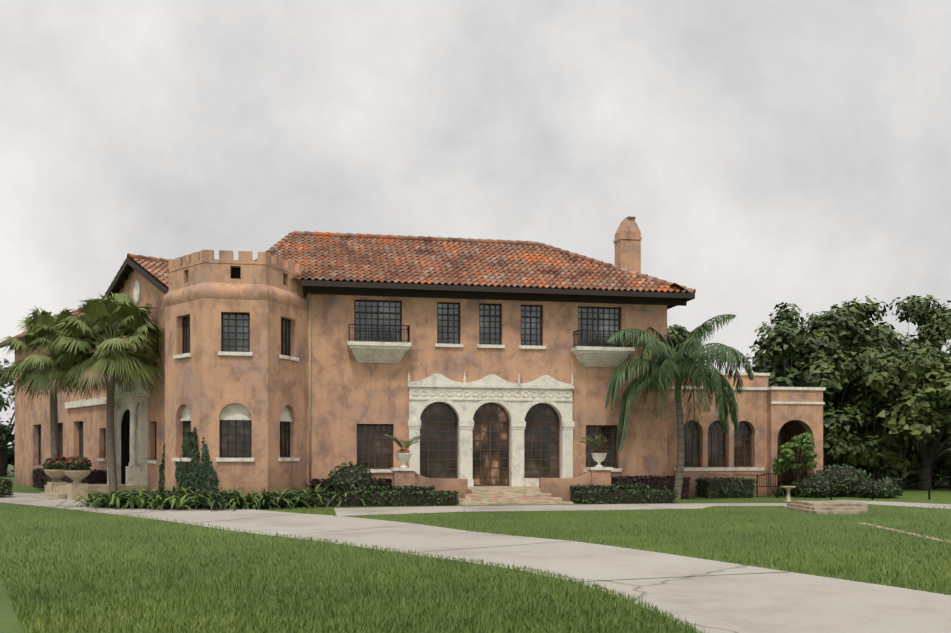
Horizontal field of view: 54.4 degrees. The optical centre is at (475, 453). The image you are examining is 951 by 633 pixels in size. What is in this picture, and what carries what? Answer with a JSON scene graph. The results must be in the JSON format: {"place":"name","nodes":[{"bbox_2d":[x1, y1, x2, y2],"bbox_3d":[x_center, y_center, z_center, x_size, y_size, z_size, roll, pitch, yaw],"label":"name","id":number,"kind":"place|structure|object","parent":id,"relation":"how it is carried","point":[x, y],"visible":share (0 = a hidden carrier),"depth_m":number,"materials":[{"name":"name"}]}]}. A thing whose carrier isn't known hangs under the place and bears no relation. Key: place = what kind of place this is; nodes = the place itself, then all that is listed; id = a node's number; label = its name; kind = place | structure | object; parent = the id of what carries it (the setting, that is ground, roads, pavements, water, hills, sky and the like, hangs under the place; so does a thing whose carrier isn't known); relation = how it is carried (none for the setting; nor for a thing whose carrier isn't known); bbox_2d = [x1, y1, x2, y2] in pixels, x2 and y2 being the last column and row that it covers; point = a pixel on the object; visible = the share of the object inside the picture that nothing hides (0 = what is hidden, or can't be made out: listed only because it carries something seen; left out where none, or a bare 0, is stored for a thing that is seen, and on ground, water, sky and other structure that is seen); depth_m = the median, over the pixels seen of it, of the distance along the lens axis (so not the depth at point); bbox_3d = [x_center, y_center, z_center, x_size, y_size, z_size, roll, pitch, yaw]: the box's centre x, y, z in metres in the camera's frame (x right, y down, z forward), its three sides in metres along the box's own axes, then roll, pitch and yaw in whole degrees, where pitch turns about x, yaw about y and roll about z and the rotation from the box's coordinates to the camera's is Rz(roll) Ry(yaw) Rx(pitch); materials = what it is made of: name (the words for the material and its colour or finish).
{"place":"outdoors","nodes":[
{"label":"outdoors","id":0,"kind":"place"},
{"bbox_2d":[0,464,950,632],"bbox_3d":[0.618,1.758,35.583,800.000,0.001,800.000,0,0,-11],"label":"lawn ground","id":1,"kind":"structure","parent":0,"point":[10,623],"depth_m":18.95,"materials":[{"name":"green plant"}]},
{"bbox_2d":[0,358,14,476],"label":"tree","id":2,"kind":"object","parent":1,"relation":"on","point":[7,455],"visible":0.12,"depth_m":71.14,"materials":[{"name":"green plant"}]},
{"bbox_2d":[0,306,101,481],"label":"sabal palm","id":3,"kind":"object","parent":1,"relation":"on","point":[38,375],"visible":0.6,"depth_m":36.58,"materials":[{"name":"green plant"}]},
{"bbox_2d":[42,456,91,499],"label":"entrance planters","id":4,"kind":"object","parent":1,"relation":"on","point":[76,469],"visible":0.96,"depth_m":35.33,"materials":[{"name":"stone"}]},
{"bbox_2d":[43,292,164,493],"bbox_3d":[-14.234,-2.248,35.984,4.768,8.336,4.870,0,0,-11],"label":"sabal palm","id":5,"kind":"object","parent":1,"relation":"on","point":[115,319],"visible":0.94,"depth_m":35.29,"materials":[{"name":"green plant"}]},
{"bbox_2d":[0,253,306,499],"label":"entrance wing","id":6,"kind":"structure","parent":1,"relation":"on","point":[139,411],"depth_m":38.73,"materials":[{"name":"paint"}]},
{"bbox_2d":[163,250,308,497],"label":"tower","id":7,"kind":"structure","parent":1,"relation":"on","point":[236,364],"depth_m":31.99,"materials":[{"name":"paint"}]},
{"bbox_2d":[158,426,218,492],"bbox_3d":[-10.881,0.387,33.700,0.853,2.669,6.058,0,0,-37],"label":"ivy","id":8,"kind":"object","parent":7,"relation":"attached to","point":[209,479],"depth_m":31.82,"materials":[{"name":"green plant"}]},
{"bbox_2d":[55,483,793,511],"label":"border plants","id":9,"kind":"object","parent":1,"relation":"on","point":[158,502],"visible":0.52,"depth_m":29.70,"materials":[{"name":"green plant"}]},
{"bbox_2d":[0,461,903,507],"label":"hedges","id":10,"kind":"object","parent":1,"relation":"on","point":[630,489],"visible":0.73,"depth_m":33.20,"materials":[{"name":"green plant"}]},
{"bbox_2d":[254,216,695,491],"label":"house","id":11,"kind":"structure","parent":1,"relation":"on","point":[478,362],"depth_m":35.70,"materials":[{"name":"paint"}]},
{"bbox_2d":[391,453,612,504],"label":"terrace steps","id":12,"kind":"structure","parent":1,"relation":"on","point":[551,490],"depth_m":32.89,"materials":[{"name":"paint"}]},
{"bbox_2d":[384,434,606,452],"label":"potted plants","id":13,"kind":"object","parent":12,"relation":"on","point":[401,450],"visible":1,"depth_m":33.25,"materials":[{"name":"green plant"}]},
{"bbox_2d":[605,314,754,499],"bbox_3d":[7.653,-1.635,35.474,5.214,7.455,5.342,0,0,29],"label":"queen palm","id":14,"kind":"object","parent":1,"relation":"on","point":[679,366],"visible":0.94,"depth_m":35.38,"materials":[{"name":"green plant"}]},
{"bbox_2d":[667,324,700,378],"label":"oak tree","id":15,"kind":"object","parent":1,"relation":"on","point":[679,333],"visible":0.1,"depth_m":49.62,"materials":[{"name":"green plant"}]},
{"bbox_2d":[667,372,825,495],"bbox_3d":[10.502,-0.637,41.288,7.330,5.790,6.420,0,0,-11],"label":"annex","id":16,"kind":"object","parent":1,"relation":"on","point":[772,420],"visible":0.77,"depth_m":38.62,"materials":[{"name":"paint"}]},
{"bbox_2d":[739,312,833,371],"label":"oak tree","id":17,"kind":"object","parent":1,"relation":"on","point":[758,359],"visible":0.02,"depth_m":66.33,"materials":[{"name":"green plant"}]},
{"bbox_2d":[770,430,817,496],"bbox_3d":[12.828,0.628,37.322,1.843,3.100,1.785,0,0,28],"label":"shrub","id":18,"kind":"object","parent":1,"relation":"on","point":[800,441],"visible":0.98,"depth_m":37.04,"materials":[{"name":"green plant"}]},
{"bbox_2d":[750,306,892,476],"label":"oak tree","id":19,"kind":"object","parent":1,"relation":"on","point":[831,371],"visible":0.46,"depth_m":45.05,"materials":[{"name":"green plant"}]},
{"bbox_2d":[752,295,898,473],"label":"oak tree","id":20,"kind":"object","parent":1,"relation":"on","point":[864,311],"visible":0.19,"depth_m":50.35,"materials":[{"name":"green plant"}]},
{"bbox_2d":[768,350,889,478],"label":"oak tree","id":21,"kind":"object","parent":1,"relation":"on","point":[832,460],"depth_m":54.26,"materials":[{"name":"green plant"}]},
{"bbox_2d":[753,473,950,501],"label":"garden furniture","id":22,"kind":"object","parent":1,"relation":"on","point":[788,488],"visible":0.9,"depth_m":35.40,"materials":[{"name":"black metal"}]},
{"bbox_2d":[782,501,949,542],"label":"lawn steps edging","id":23,"kind":"object","parent":1,"relation":"on","point":[832,507],"visible":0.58,"depth_m":27.80,"materials":[{"name":"beige stone"}]},
{"bbox_2d":[827,331,941,480],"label":"oak tree","id":24,"kind":"object","parent":1,"relation":"on","point":[900,343],"depth_m":58.26,"materials":[{"name":"green plant"}]},
{"bbox_2d":[836,500,950,508],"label":"side path","id":25,"kind":"structure","parent":1,"relation":"on","point":[931,505],"depth_m":31.95,"materials":[{"name":"concrete"}]},
{"bbox_2d":[844,346,950,489],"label":"oak tree","id":26,"kind":"object","parent":1,"relation":"on","point":[919,404],"visible":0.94,"depth_m":44.22,"materials":[{"name":"green plant"}]},
{"bbox_2d":[853,336,950,487],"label":"oak tree","id":27,"kind":"object","parent":1,"relation":"on","point":[944,473],"visible":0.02,"depth_m":46.86,"materials":[{"name":"green plant"}]},
{"bbox_2d":[868,294,950,483],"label":"oak tree","id":28,"kind":"object","parent":1,"relation":"on","point":[936,323],"visible":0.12,"depth_m":51.39,"materials":[{"name":"green plant"}]},
{"bbox_2d":[0,492,950,632],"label":"driveway","id":29,"kind":"structure","parent":0,"point":[710,596],"depth_m":13.32,"materials":[{"name":"concrete"}]},
{"bbox_2d":[0,0,950,447],"label":"sky","id":30,"kind":"structure","parent":0,"point":[763,154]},
{"bbox_2d":[334,503,786,515],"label":"path","id":31,"kind":"structure","parent":0,"point":[375,511],"depth_m":29.55,"materials":[{"name":"concrete"}]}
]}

